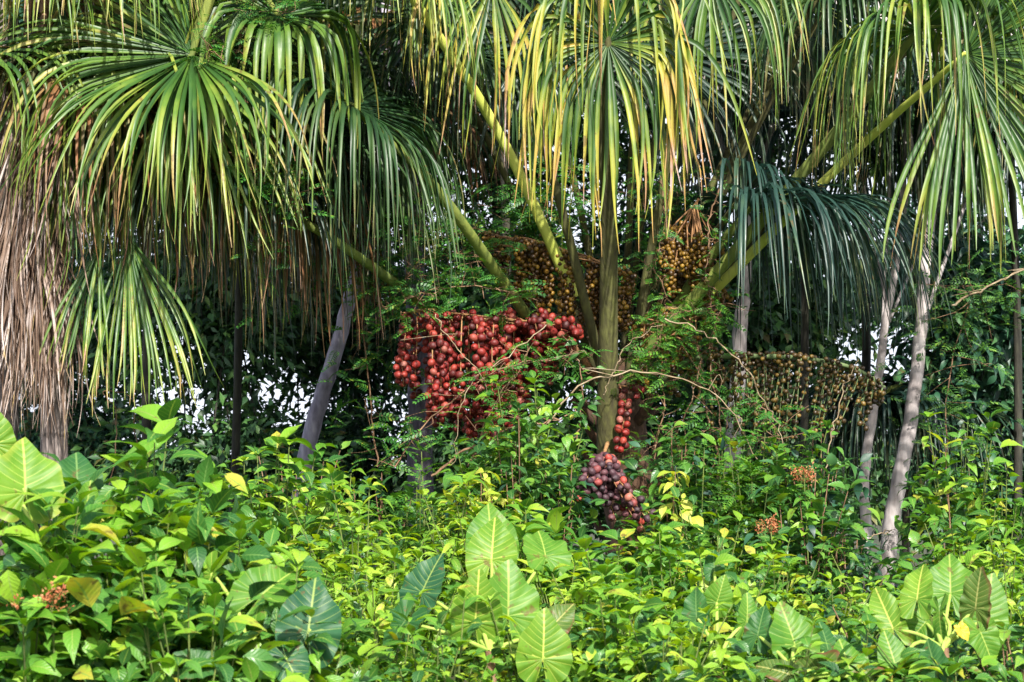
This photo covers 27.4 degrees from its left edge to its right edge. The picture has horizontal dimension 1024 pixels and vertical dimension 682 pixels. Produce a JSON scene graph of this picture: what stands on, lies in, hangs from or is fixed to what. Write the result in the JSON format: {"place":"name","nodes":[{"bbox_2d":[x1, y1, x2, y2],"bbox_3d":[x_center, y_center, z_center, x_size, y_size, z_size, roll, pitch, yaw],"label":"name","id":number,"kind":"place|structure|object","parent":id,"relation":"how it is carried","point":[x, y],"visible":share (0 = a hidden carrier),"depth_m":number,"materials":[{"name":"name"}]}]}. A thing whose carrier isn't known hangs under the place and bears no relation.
{"place":"outdoors","nodes":[
{"label":"outdoors","id":0,"kind":"place"},
{"bbox_2d":[15,3,1023,478],"label":"sky","id":1,"kind":"structure","parent":0,"point":[1019,212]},
{"bbox_2d":[94,505,1023,681],"bbox_3d":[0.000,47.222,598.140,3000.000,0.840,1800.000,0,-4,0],"label":"ground","id":2,"kind":"structure","parent":0,"point":[877,542],"depth_m":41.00,"materials":[{"name":"soil"}]},
{"bbox_2d":[0,0,29,555],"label":"forest tree","id":3,"kind":"object","parent":2,"relation":"on","point":[14,417],"visible":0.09,"depth_m":13.66,"materials":[{"name":"brown plant"}]},
{"bbox_2d":[0,452,80,667],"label":"leafy shrub","id":4,"kind":"object","parent":2,"relation":"on","point":[3,525],"visible":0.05,"depth_m":9.19,"materials":[{"name":"green plant"}]},
{"bbox_2d":[6,576,81,681],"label":"flowering weed","id":5,"kind":"object","parent":2,"relation":"on","point":[61,614],"visible":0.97,"depth_m":7.82,"materials":[{"name":"green plant"}]},
{"bbox_2d":[0,412,103,636],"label":"heart leaf plant","id":6,"kind":"object","parent":2,"relation":"on","point":[25,463],"visible":0.42,"depth_m":8.45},
{"bbox_2d":[0,490,182,681],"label":"leafy shrub","id":7,"kind":"object","parent":2,"relation":"on","point":[15,653],"visible":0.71,"depth_m":7.94,"materials":[{"name":"green plant"}]},
{"bbox_2d":[6,0,195,554],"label":"forest tree","id":8,"kind":"object","parent":2,"relation":"on","point":[33,437],"visible":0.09,"depth_m":22.56,"materials":[{"name":"green plant"}]},
{"bbox_2d":[0,479,244,681],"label":"leafy shrub","id":9,"kind":"object","parent":2,"relation":"on","point":[74,635],"visible":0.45,"depth_m":8.06,"materials":[{"name":"green plant"}]},
{"bbox_2d":[5,397,278,649],"bbox_3d":[-1.535,1.048,8.819,1.202,1.651,1.160,0,-4,0],"label":"leafy shrub","id":10,"kind":"object","parent":2,"relation":"on","point":[138,476],"visible":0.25,"depth_m":8.76,"materials":[{"name":"green plant"}]},
{"bbox_2d":[140,2,151,507],"bbox_3d":[-3.244,-2.183,16.713,6.528,9.216,4.774,0,-4,0],"label":"forest tree","id":11,"kind":"object","parent":2,"relation":"on","point":[146,422],"visible":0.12,"depth_m":17.91,"materials":[{"name":"brown plant"}]},
{"bbox_2d":[58,535,317,681],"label":"leafy shrub","id":12,"kind":"object","parent":2,"relation":"on","point":[255,663],"visible":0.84,"depth_m":7.85,"materials":[{"name":"green plant"}]},
{"bbox_2d":[20,0,385,547],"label":"forest tree","id":13,"kind":"object","parent":2,"relation":"on","point":[217,337],"visible":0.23,"depth_m":21.13,"materials":[{"name":"green plant"}]},
{"bbox_2d":[95,487,351,681],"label":"leafy shrub","id":14,"kind":"object","parent":2,"relation":"on","point":[262,553],"visible":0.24,"depth_m":8.51,"materials":[{"name":"green plant"}]},
{"bbox_2d":[0,0,483,527],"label":"fan palm","id":15,"kind":"object","parent":2,"relation":"on","point":[118,102],"visible":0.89,"depth_m":12.61,"materials":[{"name":"green plant"}]},
{"bbox_2d":[170,451,313,606],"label":"leafy shrub","id":16,"kind":"object","parent":2,"relation":"on","point":[241,458],"visible":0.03,"depth_m":12.15,"materials":[{"name":"green plant"}]},
{"bbox_2d":[175,481,319,647],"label":"leafy shrub","id":17,"kind":"object","parent":2,"relation":"on","point":[193,489],"visible":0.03,"depth_m":11.16,"materials":[{"name":"green plant"}]},
{"bbox_2d":[165,550,341,681],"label":"heart leaf plant","id":18,"kind":"object","parent":2,"relation":"on","point":[300,626],"visible":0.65,"depth_m":8.08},
{"bbox_2d":[203,424,378,601],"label":"leafy shrub","id":19,"kind":"object","parent":2,"relation":"on","point":[276,440],"visible":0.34,"depth_m":11.51,"materials":[{"name":"green plant"}]},
{"bbox_2d":[198,546,394,681],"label":"leafy shrub","id":20,"kind":"object","parent":2,"relation":"on","point":[316,673],"visible":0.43,"depth_m":8.13,"materials":[{"name":"green plant"}]},
{"bbox_2d":[237,441,356,576],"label":"leafy shrub","id":21,"kind":"object","parent":2,"relation":"on","point":[345,444],"visible":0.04,"depth_m":13.13,"materials":[{"name":"green plant"}]},
{"bbox_2d":[78,6,516,511],"bbox_3d":[-1.664,-0.306,15.973,3.461,5.140,3.282,0,-4,0],"label":"fan palm","id":22,"kind":"object","parent":2,"relation":"on","point":[237,393],"visible":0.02,"depth_m":16.16,"materials":[{"name":"green plant"}]},
{"bbox_2d":[242,539,399,680],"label":"leafy shrub","id":23,"kind":"object","parent":2,"relation":"on","point":[338,586],"visible":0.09,"depth_m":10.12,"materials":[{"name":"green plant"}]},
{"bbox_2d":[246,468,414,643],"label":"leafy shrub","id":24,"kind":"object","parent":2,"relation":"on","point":[312,505],"visible":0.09,"depth_m":12.28,"materials":[{"name":"green plant"}]},
{"bbox_2d":[207,0,489,547],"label":"forest tree","id":25,"kind":"object","parent":2,"relation":"on","point":[356,425],"visible":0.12,"depth_m":22.99,"materials":[{"name":"green plant"}]},
{"bbox_2d":[274,462,463,681],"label":"leafy shrub","id":26,"kind":"object","parent":2,"relation":"on","point":[356,518],"visible":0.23,"depth_m":10.84,"materials":[{"name":"green plant"}]},
{"bbox_2d":[324,466,453,611],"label":"leafy shrub","id":27,"kind":"object","parent":2,"relation":"on","point":[362,487],"visible":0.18,"depth_m":12.84,"materials":[{"name":"green plant"}]},
{"bbox_2d":[309,537,479,681],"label":"leafy shrub","id":28,"kind":"object","parent":2,"relation":"on","point":[346,597],"visible":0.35,"depth_m":9.81,"materials":[{"name":"green plant"}]},
{"bbox_2d":[324,584,476,681],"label":"leafy shrub","id":29,"kind":"object","parent":2,"relation":"on","point":[382,623],"visible":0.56,"depth_m":8.97,"materials":[{"name":"green plant"}]},
{"bbox_2d":[291,0,519,536],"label":"forest tree","id":30,"kind":"object","parent":2,"relation":"on","point":[315,416],"visible":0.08,"depth_m":16.28,"materials":[{"name":"grey plant"}]},
{"bbox_2d":[328,437,487,638],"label":"leafy shrub","id":31,"kind":"object","parent":2,"relation":"on","point":[403,498],"visible":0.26,"depth_m":12.36,"materials":[{"name":"green plant"}]},
{"bbox_2d":[376,588,511,681],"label":"leafy shrub","id":32,"kind":"object","parent":2,"relation":"on","point":[417,676],"visible":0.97,"depth_m":8.72,"materials":[{"name":"green plant"}]},
{"bbox_2d":[369,474,522,672],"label":"leafy shrub","id":33,"kind":"object","parent":2,"relation":"on","point":[470,515],"visible":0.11,"depth_m":12.09,"materials":[{"name":"green plant"}]},
{"bbox_2d":[401,438,553,584],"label":"leafy shrub","id":34,"kind":"object","parent":2,"relation":"on","point":[464,468],"visible":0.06,"depth_m":13.10,"materials":[{"name":"green plant"}]},
{"bbox_2d":[434,467,521,538],"bbox_3d":[-0.180,1.295,12.329,0.526,1.108,0.489,2,-5,-29],"label":"young sapling","id":35,"kind":"object","parent":2,"relation":"on","point":[487,496],"visible":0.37,"depth_m":12.35,"materials":[{"name":"green plant"}]},
{"bbox_2d":[383,502,575,681],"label":"heart leaf plant","id":36,"kind":"object","parent":2,"relation":"on","point":[492,544],"visible":0.86,"depth_m":9.34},
{"bbox_2d":[395,489,581,676],"bbox_3d":[-0.136,1.357,11.749,1.139,1.062,1.007,0,-4,0],"label":"leafy shrub","id":37,"kind":"object","parent":2,"relation":"on","point":[461,522],"visible":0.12,"depth_m":11.60,"materials":[{"name":"green plant"}]},
{"bbox_2d":[323,0,656,558],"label":"forest tree","id":38,"kind":"object","parent":2,"relation":"on","point":[417,407],"visible":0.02,"depth_m":16.73,"materials":[{"name":"brown plant"}]},
{"bbox_2d":[320,0,666,537],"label":"forest tree","id":39,"kind":"object","parent":2,"relation":"on","point":[442,453],"visible":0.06,"depth_m":21.84,"materials":[{"name":"green plant"}]},
{"bbox_2d":[498,61,510,487],"bbox_3d":[0.011,-2.610,17.154,6.124,10.063,4.766,0,-4,0],"label":"forest tree","id":40,"kind":"object","parent":2,"relation":"on","point":[505,224],"visible":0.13,"depth_m":18.50,"materials":[{"name":"brown plant"}]},
{"bbox_2d":[439,402,588,574],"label":"leafy shrub","id":41,"kind":"object","parent":2,"relation":"on","point":[508,465],"visible":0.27,"depth_m":12.66,"materials":[{"name":"green plant"}]},
{"bbox_2d":[17,557,1022,681],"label":"ground cover","id":42,"kind":"object","parent":2,"relation":"on","point":[762,673],"visible":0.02,"depth_m":10.34,"materials":[{"name":"green plant"}]},
{"bbox_2d":[434,469,618,675],"bbox_3d":[0.062,1.351,11.967,1.175,1.243,1.259,0,-4,0],"label":"leafy shrub","id":43,"kind":"object","parent":2,"relation":"on","point":[553,525],"visible":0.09,"depth_m":11.89,"materials":[{"name":"green plant"}]},
{"bbox_2d":[448,592,630,681],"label":"leafy shrub","id":44,"kind":"object","parent":2,"relation":"on","point":[582,661],"visible":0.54,"depth_m":9.23,"materials":[{"name":"green plant"}]},
{"bbox_2d":[467,370,620,536],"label":"leafy shrub","id":45,"kind":"object","parent":2,"relation":"on","point":[548,411],"visible":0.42,"depth_m":12.91,"materials":[{"name":"green plant"}]},
{"bbox_2d":[545,368,756,458],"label":"bare stem","id":46,"kind":"object","parent":45,"relation":"attached to","point":[566,398],"visible":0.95,"depth_m":13.30,"materials":[{"name":"wood"}]},
{"bbox_2d":[69,0,1023,584],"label":"fan palm","id":47,"kind":"object","parent":2,"relation":"on","point":[595,52],"visible":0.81,"depth_m":13.52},
{"bbox_2d":[177,0,333,327],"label":"climbing vine","id":48,"kind":"object","parent":47,"relation":"attached to","point":[240,42],"visible":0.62,"depth_m":12.68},
{"bbox_2d":[282,174,546,495],"bbox_3d":[-0.665,-0.090,13.931,1.797,2.264,0.794,0,-4,0],"label":"climbing vine","id":49,"kind":"object","parent":47,"relation":"attached to","point":[364,364],"visible":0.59,"depth_m":13.92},
{"bbox_2d":[342,194,574,340],"bbox_3d":[-0.379,-0.499,13.783,1.580,1.028,0.703,0,-4,0],"label":"climbing vine","id":50,"kind":"object","parent":47,"relation":"attached to","point":[404,294],"visible":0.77,"depth_m":13.68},
{"bbox_2d":[351,319,612,483],"bbox_3d":[-0.181,0.382,13.382,1.676,1.069,0.543,0,-4,0],"label":"climbing vine","id":51,"kind":"object","parent":47,"relation":"attached to","point":[464,454],"visible":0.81,"depth_m":13.40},
{"bbox_2d":[548,334,605,474],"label":"climbing vine","id":52,"kind":"object","parent":47,"relation":"attached to","point":[582,416],"visible":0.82,"depth_m":13.44,"materials":[{"name":"green plant"}]},
{"bbox_2d":[438,134,725,362],"bbox_3d":[0.680,-0.702,14.634,2.390,1.752,0.817,0,-4,0],"label":"climbing vine","id":53,"kind":"object","parent":47,"relation":"attached to","point":[506,211],"visible":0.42,"depth_m":14.62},
{"bbox_2d":[608,278,746,409],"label":"climbing vine","id":54,"kind":"object","parent":47,"relation":"attached to","point":[664,329],"visible":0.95,"depth_m":13.64,"materials":[{"name":"green plant"}]},
{"bbox_2d":[620,308,734,503],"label":"climbing vine","id":55,"kind":"object","parent":47,"relation":"attached to","point":[697,380],"visible":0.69,"depth_m":13.80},
{"bbox_2d":[626,172,739,323],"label":"climbing vine","id":56,"kind":"object","parent":47,"relation":"attached to","point":[704,241],"visible":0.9,"depth_m":13.81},
{"bbox_2d":[664,285,824,482],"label":"climbing vine","id":57,"kind":"object","parent":47,"relation":"attached to","point":[743,410],"visible":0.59,"depth_m":13.75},
{"bbox_2d":[514,450,620,602],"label":"leafy shrub","id":58,"kind":"object","parent":2,"relation":"on","point":[580,508],"visible":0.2,"depth_m":12.54,"materials":[{"name":"green plant"}]},
{"bbox_2d":[479,552,676,681],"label":"leafy shrub","id":59,"kind":"object","parent":2,"relation":"on","point":[594,578],"visible":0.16,"depth_m":10.69,"materials":[{"name":"green plant"}]},
{"bbox_2d":[516,528,700,672],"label":"leafy shrub","id":60,"kind":"object","parent":2,"relation":"on","point":[588,562],"visible":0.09,"depth_m":11.43,"materials":[{"name":"green plant"}]},
{"bbox_2d":[505,563,732,681],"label":"leafy shrub","id":61,"kind":"object","parent":2,"relation":"on","point":[651,609],"visible":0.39,"depth_m":9.60,"materials":[{"name":"green plant"}]},
{"bbox_2d":[511,6,783,561],"bbox_3d":[1.342,-2.965,24.329,4.978,11.862,4.378,0,-4,0],"label":"forest tree","id":62,"kind":"object","parent":2,"relation":"on","point":[622,206],"visible":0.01,"depth_m":23.44,"materials":[{"name":"green plant"}]},
{"bbox_2d":[571,524,757,676],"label":"leafy shrub","id":63,"kind":"object","parent":2,"relation":"on","point":[653,559],"visible":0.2,"depth_m":11.14,"materials":[{"name":"green plant"}]},
{"bbox_2d":[604,502,728,616],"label":"leafy shrub","id":64,"kind":"object","parent":2,"relation":"on","point":[666,540],"visible":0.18,"depth_m":12.19,"materials":[{"name":"green plant"}]},
{"bbox_2d":[568,597,776,681],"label":"leafy shrub","id":65,"kind":"object","parent":2,"relation":"on","point":[681,670],"visible":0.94,"depth_m":9.11,"materials":[{"name":"green plant"}]},
{"bbox_2d":[644,470,703,573],"bbox_3d":[0.980,1.349,12.709,0.342,1.135,0.304,1,-5,-13],"label":"young sapling","id":66,"kind":"object","parent":2,"relation":"on","point":[697,519],"visible":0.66,"depth_m":12.72,"materials":[{"name":"yellow plant"}]},
{"bbox_2d":[611,421,739,572],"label":"leafy shrub","id":67,"kind":"object","parent":2,"relation":"on","point":[686,466],"visible":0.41,"depth_m":13.27,"materials":[{"name":"green plant"}]},
{"bbox_2d":[614,438,781,604],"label":"leafy shrub","id":68,"kind":"object","parent":2,"relation":"on","point":[726,453],"visible":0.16,"depth_m":13.05,"materials":[{"name":"green plant"}]},
{"bbox_2d":[642,550,757,678],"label":"heart leaf plant","id":69,"kind":"object","parent":2,"relation":"on","point":[718,590],"visible":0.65,"depth_m":9.75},
{"bbox_2d":[620,1,783,500],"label":"forest tree","id":70,"kind":"object","parent":2,"relation":"on","point":[746,301],"visible":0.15,"depth_m":16.24,"materials":[{"name":"grey plant"}]},
{"bbox_2d":[626,548,795,681],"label":"leafy shrub","id":71,"kind":"object","parent":2,"relation":"on","point":[741,589],"visible":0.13,"depth_m":10.45,"materials":[{"name":"green plant"}]},
{"bbox_2d":[633,486,800,668],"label":"leafy shrub","id":72,"kind":"object","parent":2,"relation":"on","point":[704,543],"visible":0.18,"depth_m":12.39,"materials":[{"name":"green plant"}]},
{"bbox_2d":[652,433,786,633],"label":"leafy shrub","id":73,"kind":"object","parent":2,"relation":"on","point":[712,440],"visible":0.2,"depth_m":13.41,"materials":[{"name":"green plant"}]},
{"bbox_2d":[676,422,827,655],"bbox_3d":[1.464,1.242,13.110,1.192,1.491,1.191,0,-4,0],"label":"leafy shrub","id":74,"kind":"object","parent":2,"relation":"on","point":[746,465],"visible":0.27,"depth_m":13.07,"materials":[{"name":"green plant"}]},
{"bbox_2d":[754,512,788,610],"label":"flowering weed","id":75,"kind":"object","parent":2,"relation":"on","point":[772,525],"visible":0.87,"depth_m":11.94,"materials":[{"name":"green plant"}]},
{"bbox_2d":[691,619,868,681],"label":"leafy shrub","id":76,"kind":"object","parent":2,"relation":"on","point":[805,640],"visible":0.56,"depth_m":8.94,"materials":[{"name":"green plant"}]},
{"bbox_2d":[582,0,978,552],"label":"forest tree","id":77,"kind":"object","parent":2,"relation":"on","point":[781,336],"visible":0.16,"depth_m":21.09,"materials":[{"name":"green plant"}]},
{"bbox_2d":[695,525,868,681],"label":"leafy shrub","id":78,"kind":"object","parent":2,"relation":"on","point":[796,578],"visible":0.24,"depth_m":11.22,"materials":[{"name":"green plant"}]},
{"bbox_2d":[704,419,861,603],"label":"leafy shrub","id":79,"kind":"object","parent":2,"relation":"on","point":[773,482],"visible":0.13,"depth_m":13.21,"materials":[{"name":"green plant"}]},
{"bbox_2d":[665,318,789,471],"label":"bare stem","id":80,"kind":"object","parent":79,"relation":"attached to","point":[736,358],"visible":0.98,"depth_m":13.39,"materials":[{"name":"plant"}]},
{"bbox_2d":[713,463,888,634],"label":"leafy shrub","id":81,"kind":"object","parent":2,"relation":"on","point":[818,504],"visible":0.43,"depth_m":12.45,"materials":[{"name":"green plant"}]},
{"bbox_2d":[617,0,986,528],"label":"fan palm","id":82,"kind":"object","parent":2,"relation":"on","point":[784,111],"visible":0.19,"depth_m":16.27,"materials":[{"name":"green plant"}]},
{"bbox_2d":[788,462,821,613],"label":"flowering weed","id":83,"kind":"object","parent":2,"relation":"on","point":[808,512],"visible":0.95,"depth_m":12.34,"materials":[{"name":"green plant"}]},
{"bbox_2d":[747,421,874,604],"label":"leafy shrub","id":84,"kind":"object","parent":2,"relation":"on","point":[778,473],"visible":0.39,"depth_m":13.05,"materials":[{"name":"green plant"}]},
{"bbox_2d":[742,600,894,681],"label":"heart leaf plant","id":85,"kind":"object","parent":2,"relation":"on","point":[787,626],"visible":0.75,"depth_m":9.24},
{"bbox_2d":[733,572,927,679],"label":"leafy shrub","id":86,"kind":"object","parent":2,"relation":"on","point":[800,599],"visible":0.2,"depth_m":11.11,"materials":[{"name":"green plant"}]},
{"bbox_2d":[739,605,945,681],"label":"leafy shrub","id":87,"kind":"object","parent":2,"relation":"on","point":[860,676],"visible":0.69,"depth_m":8.93,"materials":[{"name":"green plant"}]},
{"bbox_2d":[777,507,926,647],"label":"leafy shrub","id":88,"kind":"object","parent":2,"relation":"on","point":[862,542],"visible":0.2,"depth_m":12.40,"materials":[{"name":"green plant"}]},
{"bbox_2d":[853,16,870,523],"bbox_3d":[3.092,-2.378,17.142,6.384,9.640,4.860,0,-4,0],"label":"forest tree","id":89,"kind":"object","parent":2,"relation":"on","point":[866,353],"visible":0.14,"depth_m":18.24,"materials":[{"name":"grey plant"}]},
{"bbox_2d":[798,544,959,658],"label":"leafy shrub","id":90,"kind":"object","parent":2,"relation":"on","point":[892,591],"visible":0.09,"depth_m":11.66,"materials":[{"name":"green plant"}]},
{"bbox_2d":[741,374,1023,579],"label":"fan palm","id":91,"kind":"object","parent":2,"relation":"on","point":[850,431],"visible":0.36,"depth_m":16.75,"materials":[{"name":"green plant"}]},
{"bbox_2d":[822,598,973,681],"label":"leafy shrub","id":92,"kind":"object","parent":2,"relation":"on","point":[848,639],"visible":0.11,"depth_m":9.79,"materials":[{"name":"green plant"}]},
{"bbox_2d":[789,54,1023,570],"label":"fan palm","id":93,"kind":"object","parent":2,"relation":"on","point":[1018,392],"visible":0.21,"depth_m":16.05,"materials":[{"name":"green plant"}]},
{"bbox_2d":[822,0,1023,562],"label":"forest tree","id":94,"kind":"object","parent":2,"relation":"on","point":[891,363],"visible":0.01,"depth_m":22.43,"materials":[{"name":"green plant"}]},
{"bbox_2d":[834,0,1023,603],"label":"forest tree","id":95,"kind":"object","parent":2,"relation":"on","point":[872,420],"visible":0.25,"depth_m":15.72,"materials":[{"name":"grey plant"}]},
{"bbox_2d":[835,206,1023,623],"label":"forest tree","id":96,"kind":"object","parent":2,"relation":"on","point":[987,379],"visible":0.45,"depth_m":16.86,"materials":[{"name":"green plant"}]},
{"bbox_2d":[847,613,1023,681],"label":"leafy shrub","id":97,"kind":"object","parent":2,"relation":"on","point":[869,621],"visible":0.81,"depth_m":8.92,"materials":[{"name":"green plant"}]},
{"bbox_2d":[869,553,1008,681],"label":"heart leaf plant","id":98,"kind":"object","parent":2,"relation":"on","point":[979,600],"visible":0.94,"depth_m":9.20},
{"bbox_2d":[867,498,1023,677],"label":"leafy shrub","id":99,"kind":"object","parent":2,"relation":"on","point":[958,542],"visible":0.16,"depth_m":11.73,"materials":[{"name":"green plant"}]},
{"bbox_2d":[878,0,1016,585],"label":"forest tree","id":100,"kind":"object","parent":2,"relation":"on","point":[904,453],"visible":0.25,"depth_m":15.31,"materials":[{"name":"grey plant"}]},
{"bbox_2d":[872,222,1023,578],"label":"climbing vine","id":101,"kind":"object","parent":100,"relation":"attached to","point":[983,345],"visible":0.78,"depth_m":15.37,"materials":[{"name":"green plant"}]},
{"bbox_2d":[881,409,1023,606],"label":"leafy shrub","id":102,"kind":"object","parent":2,"relation":"on","point":[919,490],"visible":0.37,"depth_m":12.66,"materials":[{"name":"green plant"}]},
{"bbox_2d":[923,431,984,556],"bbox_3d":[2.622,1.258,12.523,0.342,1.448,0.253,3,-5,-36],"label":"young sapling","id":103,"kind":"object","parent":2,"relation":"on","point":[949,471],"visible":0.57,"depth_m":12.55,"materials":[{"name":"green plant"}]},
{"bbox_2d":[918,610,1023,681],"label":"leafy shrub","id":104,"kind":"object","parent":2,"relation":"on","point":[1014,631],"visible":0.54,"depth_m":9.29,"materials":[{"name":"green plant"}]},
{"bbox_2d":[919,462,1023,637],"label":"leafy shrub","id":105,"kind":"object","parent":2,"relation":"on","point":[1019,502],"visible":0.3,"depth_m":12.50,"materials":[{"name":"green plant"}]},
{"bbox_2d":[947,519,1023,676],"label":"leafy shrub","id":106,"kind":"object","parent":2,"relation":"on","point":[1012,602],"visible":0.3,"depth_m":10.48,"materials":[{"name":"green plant"}]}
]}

